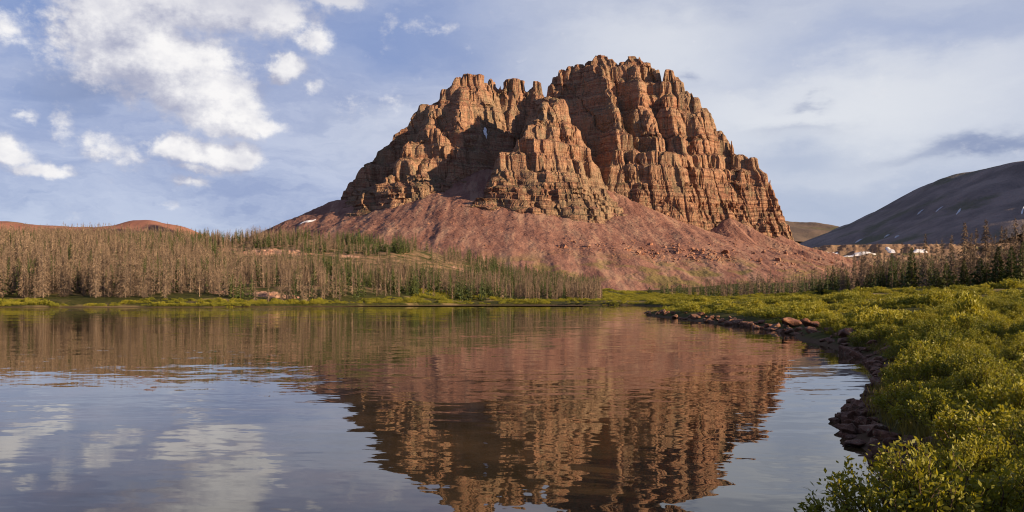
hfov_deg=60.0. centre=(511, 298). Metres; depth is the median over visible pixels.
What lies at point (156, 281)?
green spruce
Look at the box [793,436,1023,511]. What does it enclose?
willow bush
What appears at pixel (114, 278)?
dead spruce
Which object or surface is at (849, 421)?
shore rock
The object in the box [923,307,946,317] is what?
willow bush
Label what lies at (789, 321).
shore rock
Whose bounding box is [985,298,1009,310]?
willow bush
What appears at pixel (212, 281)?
dead spruce
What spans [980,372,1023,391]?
willow bush
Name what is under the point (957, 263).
dead spruce
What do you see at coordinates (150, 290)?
dead spruce
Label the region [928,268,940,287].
green spruce
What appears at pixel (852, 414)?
shore rock
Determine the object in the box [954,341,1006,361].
willow bush
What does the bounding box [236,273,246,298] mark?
green spruce
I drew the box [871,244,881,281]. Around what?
dead spruce
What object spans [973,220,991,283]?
dead spruce
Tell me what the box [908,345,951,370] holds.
willow bush
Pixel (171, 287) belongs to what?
dead spruce
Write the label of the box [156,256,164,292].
dead spruce
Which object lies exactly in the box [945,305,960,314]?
willow bush
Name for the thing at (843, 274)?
dead spruce
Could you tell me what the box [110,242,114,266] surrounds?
dead spruce
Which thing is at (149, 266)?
dead spruce
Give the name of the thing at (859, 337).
willow bush
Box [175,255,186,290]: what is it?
dead spruce
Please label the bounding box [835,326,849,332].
willow bush
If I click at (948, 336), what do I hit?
willow bush
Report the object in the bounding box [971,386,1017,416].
willow bush
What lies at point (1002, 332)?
willow bush
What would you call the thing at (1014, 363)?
willow bush
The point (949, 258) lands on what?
dead spruce
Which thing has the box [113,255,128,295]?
dead spruce
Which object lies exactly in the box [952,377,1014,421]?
willow bush
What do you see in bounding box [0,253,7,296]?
dead spruce
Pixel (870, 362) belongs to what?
shore rock
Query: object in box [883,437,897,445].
shore rock
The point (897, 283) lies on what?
green spruce
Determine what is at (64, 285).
dead spruce
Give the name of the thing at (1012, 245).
dead spruce
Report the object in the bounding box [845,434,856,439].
shore rock
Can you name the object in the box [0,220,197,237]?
red hills
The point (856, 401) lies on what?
shore rock
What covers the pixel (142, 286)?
dead spruce
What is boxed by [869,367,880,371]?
shore rock
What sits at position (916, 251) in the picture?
snow patch
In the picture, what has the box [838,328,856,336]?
shore rock
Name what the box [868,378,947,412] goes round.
willow bush
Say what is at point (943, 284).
green spruce
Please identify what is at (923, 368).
willow bush
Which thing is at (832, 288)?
green spruce
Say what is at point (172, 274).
dead spruce
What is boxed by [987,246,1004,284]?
green spruce
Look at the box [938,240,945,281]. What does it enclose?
dead spruce
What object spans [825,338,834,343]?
shore rock
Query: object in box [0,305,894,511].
lake
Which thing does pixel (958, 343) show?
willow bush
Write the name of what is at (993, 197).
mountain
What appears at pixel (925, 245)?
dead spruce
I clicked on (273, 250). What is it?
rock outcrop
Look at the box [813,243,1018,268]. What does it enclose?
rock bench
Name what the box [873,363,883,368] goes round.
shore rock
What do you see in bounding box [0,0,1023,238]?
sky
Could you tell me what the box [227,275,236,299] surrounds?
green spruce
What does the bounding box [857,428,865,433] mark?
shore rock
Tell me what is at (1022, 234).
dead spruce
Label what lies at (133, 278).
dead spruce
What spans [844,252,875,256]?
snow patch
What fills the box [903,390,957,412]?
willow bush
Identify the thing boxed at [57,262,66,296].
dead spruce
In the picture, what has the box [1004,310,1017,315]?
willow bush
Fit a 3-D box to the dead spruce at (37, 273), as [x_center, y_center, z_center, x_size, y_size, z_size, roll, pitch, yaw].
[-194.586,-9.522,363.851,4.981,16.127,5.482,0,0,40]
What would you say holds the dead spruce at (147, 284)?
on the ground at (74, 299)
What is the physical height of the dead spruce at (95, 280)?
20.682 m
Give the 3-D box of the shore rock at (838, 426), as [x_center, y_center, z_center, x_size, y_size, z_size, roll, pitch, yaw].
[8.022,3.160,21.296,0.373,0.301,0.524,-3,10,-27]
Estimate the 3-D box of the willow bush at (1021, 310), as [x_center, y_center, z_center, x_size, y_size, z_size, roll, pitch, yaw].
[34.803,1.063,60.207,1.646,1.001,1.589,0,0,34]
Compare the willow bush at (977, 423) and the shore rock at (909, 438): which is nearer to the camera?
the willow bush at (977, 423)
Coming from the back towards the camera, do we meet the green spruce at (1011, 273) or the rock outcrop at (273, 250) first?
the rock outcrop at (273, 250)
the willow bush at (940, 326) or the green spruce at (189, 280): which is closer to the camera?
the willow bush at (940, 326)
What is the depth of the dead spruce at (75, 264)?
404.02 m
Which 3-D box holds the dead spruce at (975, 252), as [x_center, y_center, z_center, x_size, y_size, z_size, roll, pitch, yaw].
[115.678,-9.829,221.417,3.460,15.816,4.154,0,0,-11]
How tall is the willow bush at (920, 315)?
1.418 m
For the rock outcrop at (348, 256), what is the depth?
626.48 m
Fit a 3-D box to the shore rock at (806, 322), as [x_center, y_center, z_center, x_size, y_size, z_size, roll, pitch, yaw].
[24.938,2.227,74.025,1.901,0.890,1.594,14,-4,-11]
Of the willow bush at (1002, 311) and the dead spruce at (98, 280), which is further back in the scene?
the dead spruce at (98, 280)
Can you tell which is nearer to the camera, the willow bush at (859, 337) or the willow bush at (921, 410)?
the willow bush at (921, 410)
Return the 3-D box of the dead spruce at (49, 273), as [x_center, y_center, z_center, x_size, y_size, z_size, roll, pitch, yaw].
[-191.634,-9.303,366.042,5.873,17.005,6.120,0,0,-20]
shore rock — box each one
[690,314,698,319]
[724,321,732,324]
[733,319,742,325]
[744,323,754,327]
[763,323,772,327]
[766,322,779,328]
[767,327,778,330]
[777,329,787,332]
[781,317,802,325]
[800,318,821,327]
[804,326,817,332]
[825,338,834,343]
[828,417,840,422]
[834,423,847,430]
[837,337,849,343]
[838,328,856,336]
[838,345,852,353]
[840,403,851,410]
[840,423,857,434]
[840,433,848,438]
[841,411,851,423]
[842,419,858,427]
[844,440,865,446]
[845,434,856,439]
[847,406,859,411]
[847,410,860,419]
[849,350,863,357]
[851,399,862,403]
[854,409,872,418]
[856,416,865,422]
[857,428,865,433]
[858,423,891,432]
[860,417,879,424]
[861,345,875,351]
[864,451,873,456]
[865,340,877,344]
[865,360,882,365]
[866,425,881,436]
[867,437,882,452]
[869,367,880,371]
[869,377,880,383]
[871,356,882,360]
[872,428,901,440]
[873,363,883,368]
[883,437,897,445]
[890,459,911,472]
[902,435,922,448]
[923,436,936,451]
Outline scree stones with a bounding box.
[295,173,846,275]
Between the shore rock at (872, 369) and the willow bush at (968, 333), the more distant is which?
the willow bush at (968, 333)
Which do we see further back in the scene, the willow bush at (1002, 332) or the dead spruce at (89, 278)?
the dead spruce at (89, 278)
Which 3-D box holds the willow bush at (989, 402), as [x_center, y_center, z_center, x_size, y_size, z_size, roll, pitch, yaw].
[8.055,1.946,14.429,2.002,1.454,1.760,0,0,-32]
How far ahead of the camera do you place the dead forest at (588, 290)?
509.77 m
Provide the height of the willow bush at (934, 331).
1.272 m
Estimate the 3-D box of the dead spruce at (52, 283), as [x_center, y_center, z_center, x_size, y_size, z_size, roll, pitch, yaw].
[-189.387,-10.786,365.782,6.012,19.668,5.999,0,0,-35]
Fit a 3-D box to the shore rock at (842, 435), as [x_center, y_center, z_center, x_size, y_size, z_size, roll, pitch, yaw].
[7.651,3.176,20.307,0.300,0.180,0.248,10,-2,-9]
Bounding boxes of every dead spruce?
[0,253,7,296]
[0,256,12,294]
[3,248,7,282]
[8,248,12,267]
[9,257,15,291]
[15,236,20,265]
[16,252,30,294]
[16,254,30,297]
[30,249,40,291]
[31,244,34,270]
[31,256,40,292]
[31,268,38,297]
[33,251,51,297]
[36,262,41,295]
[40,257,54,291]
[41,255,50,293]
[45,251,54,290]
[47,250,57,292]
[54,253,59,288]
[54,259,66,292]
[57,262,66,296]
[60,265,67,296]
[61,248,65,276]
[63,253,69,286]
[68,247,76,289]
[70,250,78,282]
[73,255,81,287]
[74,253,88,292]
[80,266,86,295]
[85,248,104,297]
[85,257,91,294]
[90,244,96,276]
[91,256,101,296]
[94,254,105,289]
[100,255,107,296]
[105,252,112,287]
[106,257,115,296]
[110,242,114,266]
[111,264,119,295]
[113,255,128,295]
[115,267,123,297]
[119,266,131,297]
[123,248,133,293]
[124,246,136,295]
[124,254,129,295]
[129,250,140,294]
[132,249,140,290]
[134,265,143,295]
[137,252,142,275]
[137,262,146,295]
[142,267,150,296]
[142,272,148,297]
[145,249,155,290]
[147,258,153,293]
[148,258,159,294]
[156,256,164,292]
[160,252,170,291]
[160,265,168,297]
[161,249,170,282]
[161,263,172,294]
[167,266,173,292]
[168,251,175,283]
[169,257,174,288]
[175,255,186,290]
[182,257,187,286]
[184,252,194,291]
[195,260,205,291]
[206,263,211,290]
[210,266,217,293]
[220,266,228,295]
[223,265,230,293]
[277,264,285,299]
[287,267,291,298]
[299,279,306,301]
[838,260,845,289]
[849,252,857,289]
[850,266,855,289]
[854,255,859,287]
[858,247,869,288]
[858,255,867,284]
[859,249,863,285]
[868,248,874,279]
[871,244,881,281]
[873,249,885,283]
[885,263,887,284]
[895,263,902,287]
[900,243,906,269]
[904,245,908,274]
[916,247,921,270]
[919,235,931,286]
[929,241,939,286]
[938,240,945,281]
[938,245,945,286]
[944,241,956,280]
[947,235,957,283]
[953,223,972,282]
[955,246,961,280]
[965,233,976,278]
[968,228,978,279]
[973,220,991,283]
[988,240,996,275]
[996,227,1006,272]
[1003,228,1010,269]
[1007,232,1017,276]
[1011,218,1019,265]
[1015,224,1023,269]
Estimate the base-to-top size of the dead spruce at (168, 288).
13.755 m
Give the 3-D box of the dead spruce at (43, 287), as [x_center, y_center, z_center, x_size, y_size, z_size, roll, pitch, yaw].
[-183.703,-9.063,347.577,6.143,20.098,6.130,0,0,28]
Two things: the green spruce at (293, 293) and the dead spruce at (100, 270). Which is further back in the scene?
the dead spruce at (100, 270)
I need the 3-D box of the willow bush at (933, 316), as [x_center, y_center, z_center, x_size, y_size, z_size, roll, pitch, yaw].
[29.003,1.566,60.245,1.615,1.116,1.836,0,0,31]
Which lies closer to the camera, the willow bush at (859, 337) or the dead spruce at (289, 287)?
the willow bush at (859, 337)
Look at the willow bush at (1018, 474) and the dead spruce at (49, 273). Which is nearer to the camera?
the willow bush at (1018, 474)
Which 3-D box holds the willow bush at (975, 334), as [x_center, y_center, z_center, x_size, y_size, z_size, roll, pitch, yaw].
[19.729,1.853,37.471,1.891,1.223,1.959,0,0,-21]
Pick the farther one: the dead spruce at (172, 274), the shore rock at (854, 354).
the dead spruce at (172, 274)
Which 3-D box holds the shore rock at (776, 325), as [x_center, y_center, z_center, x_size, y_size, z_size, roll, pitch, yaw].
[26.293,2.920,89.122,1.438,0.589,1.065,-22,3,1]
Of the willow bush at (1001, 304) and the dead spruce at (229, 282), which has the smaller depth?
the willow bush at (1001, 304)
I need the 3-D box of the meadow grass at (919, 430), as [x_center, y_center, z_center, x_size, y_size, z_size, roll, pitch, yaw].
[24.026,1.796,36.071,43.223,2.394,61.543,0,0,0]
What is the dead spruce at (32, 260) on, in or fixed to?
on the ground at (74, 299)
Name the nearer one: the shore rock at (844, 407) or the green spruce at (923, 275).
the shore rock at (844, 407)
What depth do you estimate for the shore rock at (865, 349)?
49.31 m
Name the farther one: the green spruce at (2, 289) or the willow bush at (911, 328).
the green spruce at (2, 289)
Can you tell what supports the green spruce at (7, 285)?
on the ground at (74, 299)
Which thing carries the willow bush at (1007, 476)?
on the ground at (74, 299)
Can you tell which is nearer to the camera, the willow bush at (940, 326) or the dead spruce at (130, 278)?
the willow bush at (940, 326)
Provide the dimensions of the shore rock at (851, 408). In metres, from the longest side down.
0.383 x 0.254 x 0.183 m
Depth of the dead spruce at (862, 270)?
363.39 m
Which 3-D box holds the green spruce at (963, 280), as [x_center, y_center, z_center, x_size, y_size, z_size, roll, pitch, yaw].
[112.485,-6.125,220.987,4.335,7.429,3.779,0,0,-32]
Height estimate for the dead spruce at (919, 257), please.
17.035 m
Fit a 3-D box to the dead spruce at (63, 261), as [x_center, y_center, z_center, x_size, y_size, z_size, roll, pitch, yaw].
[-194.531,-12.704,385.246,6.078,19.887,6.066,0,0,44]
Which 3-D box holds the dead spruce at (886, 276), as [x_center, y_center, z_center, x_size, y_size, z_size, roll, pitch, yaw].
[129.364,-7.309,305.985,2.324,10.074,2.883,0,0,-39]
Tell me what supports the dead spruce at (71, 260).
on the ground at (74, 299)
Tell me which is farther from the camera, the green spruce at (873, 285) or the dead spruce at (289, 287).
the dead spruce at (289, 287)
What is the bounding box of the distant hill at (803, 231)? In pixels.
[785,221,838,242]
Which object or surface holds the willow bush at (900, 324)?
on the ground at (74, 299)
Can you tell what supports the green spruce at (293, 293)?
on the ground at (74, 299)
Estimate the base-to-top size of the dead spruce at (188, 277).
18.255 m
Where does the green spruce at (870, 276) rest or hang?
on the ground at (74, 299)
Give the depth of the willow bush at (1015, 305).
63.80 m
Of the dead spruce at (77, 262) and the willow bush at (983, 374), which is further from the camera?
the dead spruce at (77, 262)
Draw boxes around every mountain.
[244,55,878,290]
[799,161,1023,247]
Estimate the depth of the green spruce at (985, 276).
208.84 m
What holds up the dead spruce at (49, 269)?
on the ground at (74, 299)
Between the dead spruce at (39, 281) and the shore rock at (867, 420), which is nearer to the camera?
the shore rock at (867, 420)
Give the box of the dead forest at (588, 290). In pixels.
[0,222,884,300]
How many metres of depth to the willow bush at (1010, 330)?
40.97 m
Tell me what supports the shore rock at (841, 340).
on the ground at (74, 299)
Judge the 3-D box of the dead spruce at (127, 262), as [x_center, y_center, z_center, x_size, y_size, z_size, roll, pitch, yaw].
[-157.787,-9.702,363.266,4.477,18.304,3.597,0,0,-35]
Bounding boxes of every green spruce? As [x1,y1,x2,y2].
[0,272,6,295]
[4,273,10,294]
[14,263,25,294]
[73,267,80,292]
[153,265,162,292]
[187,264,196,287]
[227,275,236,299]
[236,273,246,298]
[290,273,297,299]
[331,268,340,297]
[814,280,824,294]
[828,265,837,290]
[861,275,871,287]
[867,270,873,287]
[870,277,878,287]
[875,263,881,285]
[878,266,886,286]
[886,258,896,288]
[887,255,894,285]
[891,275,899,288]
[892,258,897,281]
[899,260,907,286]
[903,247,921,287]
[919,260,928,285]
[923,255,931,286]
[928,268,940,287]
[929,262,933,281]
[939,263,954,288]
[947,274,957,286]
[955,259,969,285]
[965,275,972,285]
[969,258,988,285]
[981,263,991,284]
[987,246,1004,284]
[1000,246,1016,279]
[1015,242,1023,280]
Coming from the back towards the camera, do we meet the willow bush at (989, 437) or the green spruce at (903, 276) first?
the green spruce at (903, 276)
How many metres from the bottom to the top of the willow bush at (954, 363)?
1.281 m
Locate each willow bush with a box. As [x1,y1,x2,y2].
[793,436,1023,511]
[816,316,841,332]
[821,314,842,327]
[826,322,844,333]
[834,318,854,327]
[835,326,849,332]
[847,329,874,340]
[847,329,881,346]
[849,325,865,331]
[851,319,868,328]
[861,320,879,329]
[864,324,899,340]
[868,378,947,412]
[878,363,914,381]
[882,336,925,359]
[882,349,948,388]
[884,386,969,428]
[885,337,902,345]
[887,330,908,341]
[893,319,910,327]
[896,380,929,395]
[898,322,929,334]
[899,339,956,364]
[900,344,935,359]
[903,316,922,323]
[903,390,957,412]
[904,318,931,330]
[904,333,922,340]
[907,309,934,320]
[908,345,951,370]
[914,317,960,336]
[916,376,960,396]
[918,305,934,312]
[919,327,964,349]
[921,327,955,343]
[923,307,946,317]
[924,350,990,378]
[924,396,1023,470]
[926,428,1023,497]
[927,314,943,320]
[931,346,1011,384]
[932,302,952,311]
[932,430,1017,467]
[939,357,1023,405]
[942,365,978,389]
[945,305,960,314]
[946,377,1023,439]
[947,335,982,351]
[952,313,994,333]
[952,343,989,352]
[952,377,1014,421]
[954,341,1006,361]
[959,329,982,338]
[961,328,996,344]
[963,320,1000,338]
[967,310,1002,324]
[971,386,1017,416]
[973,336,1006,349]
[979,407,1023,457]
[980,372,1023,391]
[980,446,1023,511]
[982,334,1023,362]
[983,453,1023,510]
[984,310,1003,319]
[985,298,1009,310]
[986,315,1019,331]
[989,318,1017,333]
[993,350,1023,381]
[994,301,1015,310]
[994,307,1009,313]
[994,330,1023,350]
[998,358,1023,371]
[999,327,1006,336]
[1001,311,1023,321]
[1001,320,1023,338]
[1002,300,1023,311]
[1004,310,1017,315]
[1016,307,1023,314]
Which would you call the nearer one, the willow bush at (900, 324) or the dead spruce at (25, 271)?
the willow bush at (900, 324)
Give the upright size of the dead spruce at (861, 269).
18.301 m
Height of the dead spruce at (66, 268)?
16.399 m
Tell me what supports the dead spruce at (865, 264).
on the ground at (74, 299)
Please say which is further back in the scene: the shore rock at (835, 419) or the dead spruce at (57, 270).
the dead spruce at (57, 270)
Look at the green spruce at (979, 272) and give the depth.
211.44 m
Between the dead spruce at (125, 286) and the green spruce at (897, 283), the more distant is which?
the dead spruce at (125, 286)
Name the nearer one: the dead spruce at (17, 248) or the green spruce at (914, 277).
the green spruce at (914, 277)
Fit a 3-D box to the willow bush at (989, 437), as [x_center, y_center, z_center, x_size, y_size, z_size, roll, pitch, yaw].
[6.317,2.221,12.037,1.288,0.862,1.243,0,0,-40]
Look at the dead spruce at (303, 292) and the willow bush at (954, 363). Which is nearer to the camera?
the willow bush at (954, 363)
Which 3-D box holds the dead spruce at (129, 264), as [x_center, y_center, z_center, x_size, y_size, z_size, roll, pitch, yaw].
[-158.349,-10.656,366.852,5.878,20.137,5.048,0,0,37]
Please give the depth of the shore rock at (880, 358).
42.17 m
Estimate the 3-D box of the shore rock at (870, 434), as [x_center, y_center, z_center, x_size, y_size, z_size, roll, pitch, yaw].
[8.091,2.987,19.727,0.507,0.292,0.361,32,-35,-31]
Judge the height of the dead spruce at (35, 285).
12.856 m
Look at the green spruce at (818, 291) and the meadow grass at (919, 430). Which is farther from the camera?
the green spruce at (818, 291)
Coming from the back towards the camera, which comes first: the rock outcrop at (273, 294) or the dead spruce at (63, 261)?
the dead spruce at (63, 261)
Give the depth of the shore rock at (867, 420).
21.14 m
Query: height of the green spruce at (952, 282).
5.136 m
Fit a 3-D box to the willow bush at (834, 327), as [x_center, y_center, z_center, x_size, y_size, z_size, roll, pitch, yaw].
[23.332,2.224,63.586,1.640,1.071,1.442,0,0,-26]
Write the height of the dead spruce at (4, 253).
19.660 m
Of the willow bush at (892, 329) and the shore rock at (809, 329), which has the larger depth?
the shore rock at (809, 329)
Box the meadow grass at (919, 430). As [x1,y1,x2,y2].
[824,311,1023,510]
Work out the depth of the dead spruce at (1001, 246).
211.44 m
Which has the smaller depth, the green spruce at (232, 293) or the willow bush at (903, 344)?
the willow bush at (903, 344)
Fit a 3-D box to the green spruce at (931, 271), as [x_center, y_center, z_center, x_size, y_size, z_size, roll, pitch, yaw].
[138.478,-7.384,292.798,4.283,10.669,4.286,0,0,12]
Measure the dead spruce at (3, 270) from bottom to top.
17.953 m
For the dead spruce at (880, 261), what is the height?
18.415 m
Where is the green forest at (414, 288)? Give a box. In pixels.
[0,226,904,300]
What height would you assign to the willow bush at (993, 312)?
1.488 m
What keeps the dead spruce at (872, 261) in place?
on the ground at (74, 299)
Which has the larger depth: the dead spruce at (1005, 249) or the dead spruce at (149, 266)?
the dead spruce at (149, 266)
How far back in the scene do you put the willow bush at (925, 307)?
70.85 m
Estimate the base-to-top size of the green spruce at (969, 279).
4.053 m
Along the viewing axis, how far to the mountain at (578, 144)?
2018.00 m
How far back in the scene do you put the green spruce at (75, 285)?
372.52 m
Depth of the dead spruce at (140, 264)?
423.65 m
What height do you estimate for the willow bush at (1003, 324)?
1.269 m
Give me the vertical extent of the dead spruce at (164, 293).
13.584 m
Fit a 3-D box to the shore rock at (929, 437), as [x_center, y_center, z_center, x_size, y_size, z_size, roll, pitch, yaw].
[7.855,2.784,16.555,0.371,0.300,0.521,16,-29,36]
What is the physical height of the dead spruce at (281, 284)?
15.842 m
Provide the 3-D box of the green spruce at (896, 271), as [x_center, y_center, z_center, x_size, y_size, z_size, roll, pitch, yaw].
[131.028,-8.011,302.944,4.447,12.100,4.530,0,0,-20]
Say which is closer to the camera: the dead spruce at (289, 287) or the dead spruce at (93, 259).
the dead spruce at (289, 287)
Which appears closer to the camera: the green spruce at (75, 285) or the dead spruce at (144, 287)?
the dead spruce at (144, 287)
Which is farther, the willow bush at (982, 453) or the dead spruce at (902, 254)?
the dead spruce at (902, 254)
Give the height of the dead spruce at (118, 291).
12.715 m
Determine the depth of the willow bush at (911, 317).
58.66 m
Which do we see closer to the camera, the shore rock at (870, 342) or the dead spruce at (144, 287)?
the shore rock at (870, 342)
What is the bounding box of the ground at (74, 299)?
[0,239,1023,509]
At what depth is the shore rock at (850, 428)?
20.49 m
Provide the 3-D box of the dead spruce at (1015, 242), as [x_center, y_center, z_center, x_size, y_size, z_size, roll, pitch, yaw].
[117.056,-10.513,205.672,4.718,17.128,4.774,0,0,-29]
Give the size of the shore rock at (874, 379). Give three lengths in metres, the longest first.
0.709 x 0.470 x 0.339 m
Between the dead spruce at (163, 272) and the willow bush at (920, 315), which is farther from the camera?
the dead spruce at (163, 272)
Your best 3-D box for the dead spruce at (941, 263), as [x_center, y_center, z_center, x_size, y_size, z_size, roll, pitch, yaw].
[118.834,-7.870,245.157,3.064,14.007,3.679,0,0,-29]
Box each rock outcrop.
[239,248,299,255]
[245,291,300,298]
[333,255,359,257]
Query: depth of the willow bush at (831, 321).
67.06 m
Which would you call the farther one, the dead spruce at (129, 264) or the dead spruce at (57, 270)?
the dead spruce at (57, 270)
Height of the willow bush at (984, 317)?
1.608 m
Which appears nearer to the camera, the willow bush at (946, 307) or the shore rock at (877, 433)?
the shore rock at (877, 433)
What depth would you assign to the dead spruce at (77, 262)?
391.71 m
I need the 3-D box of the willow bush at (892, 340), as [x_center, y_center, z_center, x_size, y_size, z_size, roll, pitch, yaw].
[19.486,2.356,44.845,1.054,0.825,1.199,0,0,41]
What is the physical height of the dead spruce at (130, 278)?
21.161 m
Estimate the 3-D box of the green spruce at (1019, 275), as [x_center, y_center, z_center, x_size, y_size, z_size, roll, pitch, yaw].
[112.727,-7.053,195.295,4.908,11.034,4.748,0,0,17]
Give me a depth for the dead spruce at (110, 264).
386.01 m
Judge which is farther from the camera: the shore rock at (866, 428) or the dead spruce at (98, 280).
the dead spruce at (98, 280)
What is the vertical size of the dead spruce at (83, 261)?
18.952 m
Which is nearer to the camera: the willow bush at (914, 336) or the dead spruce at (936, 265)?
the willow bush at (914, 336)
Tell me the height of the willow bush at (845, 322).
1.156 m
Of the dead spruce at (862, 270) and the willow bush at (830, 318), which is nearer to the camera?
the willow bush at (830, 318)
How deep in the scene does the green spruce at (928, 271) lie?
290.41 m
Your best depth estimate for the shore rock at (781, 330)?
81.38 m
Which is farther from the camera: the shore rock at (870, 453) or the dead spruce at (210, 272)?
the dead spruce at (210, 272)
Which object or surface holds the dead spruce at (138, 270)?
on the ground at (74, 299)
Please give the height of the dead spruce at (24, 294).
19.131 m
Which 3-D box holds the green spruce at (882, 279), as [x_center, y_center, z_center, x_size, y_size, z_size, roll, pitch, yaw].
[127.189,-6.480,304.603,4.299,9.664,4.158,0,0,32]
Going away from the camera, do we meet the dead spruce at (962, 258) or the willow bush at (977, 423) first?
the willow bush at (977, 423)
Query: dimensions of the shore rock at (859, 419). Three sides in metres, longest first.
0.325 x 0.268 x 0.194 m
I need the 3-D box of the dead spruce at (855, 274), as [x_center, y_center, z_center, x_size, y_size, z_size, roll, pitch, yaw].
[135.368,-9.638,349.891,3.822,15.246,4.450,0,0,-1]
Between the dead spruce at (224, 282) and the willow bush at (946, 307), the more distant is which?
the dead spruce at (224, 282)
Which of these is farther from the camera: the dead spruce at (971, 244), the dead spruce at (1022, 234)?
the dead spruce at (971, 244)
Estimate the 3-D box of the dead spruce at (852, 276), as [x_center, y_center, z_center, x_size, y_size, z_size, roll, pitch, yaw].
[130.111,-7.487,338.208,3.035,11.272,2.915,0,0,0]
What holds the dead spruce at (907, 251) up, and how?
on the ground at (74, 299)
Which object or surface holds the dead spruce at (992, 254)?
on the ground at (74, 299)
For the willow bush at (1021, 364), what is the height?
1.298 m
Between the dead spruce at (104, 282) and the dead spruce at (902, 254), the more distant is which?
the dead spruce at (902, 254)
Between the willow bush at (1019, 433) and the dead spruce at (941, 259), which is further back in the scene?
the dead spruce at (941, 259)
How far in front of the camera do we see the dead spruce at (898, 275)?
291.91 m
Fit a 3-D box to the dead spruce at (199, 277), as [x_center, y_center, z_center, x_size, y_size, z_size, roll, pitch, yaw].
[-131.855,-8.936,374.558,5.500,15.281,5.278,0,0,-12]
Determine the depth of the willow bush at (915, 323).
52.42 m
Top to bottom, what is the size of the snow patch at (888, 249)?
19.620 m
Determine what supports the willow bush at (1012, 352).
on the ground at (74, 299)
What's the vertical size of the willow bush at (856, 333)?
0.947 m
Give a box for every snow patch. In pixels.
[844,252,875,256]
[885,247,895,252]
[913,249,927,252]
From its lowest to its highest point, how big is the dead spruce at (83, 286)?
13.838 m
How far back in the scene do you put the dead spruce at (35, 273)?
364.20 m
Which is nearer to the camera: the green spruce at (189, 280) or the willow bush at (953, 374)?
the willow bush at (953, 374)
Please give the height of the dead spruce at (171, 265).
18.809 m
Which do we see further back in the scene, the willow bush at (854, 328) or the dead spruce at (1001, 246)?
the dead spruce at (1001, 246)
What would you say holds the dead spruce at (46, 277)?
on the ground at (74, 299)
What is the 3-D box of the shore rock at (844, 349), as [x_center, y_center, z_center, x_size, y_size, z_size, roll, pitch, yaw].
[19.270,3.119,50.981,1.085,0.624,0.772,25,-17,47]
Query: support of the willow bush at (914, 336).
on the ground at (74, 299)
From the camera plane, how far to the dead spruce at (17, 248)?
436.55 m
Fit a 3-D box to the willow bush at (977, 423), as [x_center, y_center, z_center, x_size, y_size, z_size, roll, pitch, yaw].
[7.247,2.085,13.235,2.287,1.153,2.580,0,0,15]
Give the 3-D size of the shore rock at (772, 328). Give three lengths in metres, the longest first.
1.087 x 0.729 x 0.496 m
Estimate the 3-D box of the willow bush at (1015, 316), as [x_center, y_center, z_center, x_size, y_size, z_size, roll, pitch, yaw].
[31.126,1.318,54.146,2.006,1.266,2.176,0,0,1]
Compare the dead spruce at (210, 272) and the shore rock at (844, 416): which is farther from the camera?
the dead spruce at (210, 272)
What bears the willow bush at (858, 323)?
on the ground at (74, 299)
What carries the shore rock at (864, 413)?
on the ground at (74, 299)
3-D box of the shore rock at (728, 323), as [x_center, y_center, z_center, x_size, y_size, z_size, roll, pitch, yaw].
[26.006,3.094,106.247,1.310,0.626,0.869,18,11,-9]
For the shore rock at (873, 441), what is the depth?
18.18 m
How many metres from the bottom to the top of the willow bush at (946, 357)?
1.201 m
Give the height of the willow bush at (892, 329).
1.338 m
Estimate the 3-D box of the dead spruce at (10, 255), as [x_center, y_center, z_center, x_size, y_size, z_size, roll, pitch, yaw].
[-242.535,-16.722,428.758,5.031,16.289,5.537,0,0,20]
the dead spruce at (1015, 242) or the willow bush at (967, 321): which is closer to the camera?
the willow bush at (967, 321)
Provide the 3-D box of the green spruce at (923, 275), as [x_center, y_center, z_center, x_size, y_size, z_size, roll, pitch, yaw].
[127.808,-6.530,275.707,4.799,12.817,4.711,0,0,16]
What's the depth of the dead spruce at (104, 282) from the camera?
353.14 m
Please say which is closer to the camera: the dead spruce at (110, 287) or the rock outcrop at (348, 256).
the dead spruce at (110, 287)
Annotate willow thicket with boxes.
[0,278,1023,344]
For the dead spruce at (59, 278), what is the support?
on the ground at (74, 299)
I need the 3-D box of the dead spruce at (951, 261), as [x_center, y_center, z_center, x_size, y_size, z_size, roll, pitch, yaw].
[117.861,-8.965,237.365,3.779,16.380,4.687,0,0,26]
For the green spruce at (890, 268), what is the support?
on the ground at (74, 299)
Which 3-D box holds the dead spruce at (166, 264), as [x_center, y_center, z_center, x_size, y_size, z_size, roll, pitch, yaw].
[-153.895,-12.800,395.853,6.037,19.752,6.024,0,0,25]
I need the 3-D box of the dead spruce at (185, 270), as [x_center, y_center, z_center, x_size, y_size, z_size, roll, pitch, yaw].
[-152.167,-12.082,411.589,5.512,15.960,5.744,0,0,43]
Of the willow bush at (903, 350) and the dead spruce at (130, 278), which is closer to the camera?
the willow bush at (903, 350)
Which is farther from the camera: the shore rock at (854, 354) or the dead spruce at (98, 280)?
the dead spruce at (98, 280)
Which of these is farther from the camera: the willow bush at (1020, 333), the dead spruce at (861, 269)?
the dead spruce at (861, 269)
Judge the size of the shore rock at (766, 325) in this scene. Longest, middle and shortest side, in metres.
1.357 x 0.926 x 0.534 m
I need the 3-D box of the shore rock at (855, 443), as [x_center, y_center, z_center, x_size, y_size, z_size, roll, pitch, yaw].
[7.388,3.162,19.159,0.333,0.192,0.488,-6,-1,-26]
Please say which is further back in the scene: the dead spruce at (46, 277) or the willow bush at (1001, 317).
the dead spruce at (46, 277)
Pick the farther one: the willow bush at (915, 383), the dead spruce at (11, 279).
the dead spruce at (11, 279)
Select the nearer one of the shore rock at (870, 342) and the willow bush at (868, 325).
the shore rock at (870, 342)

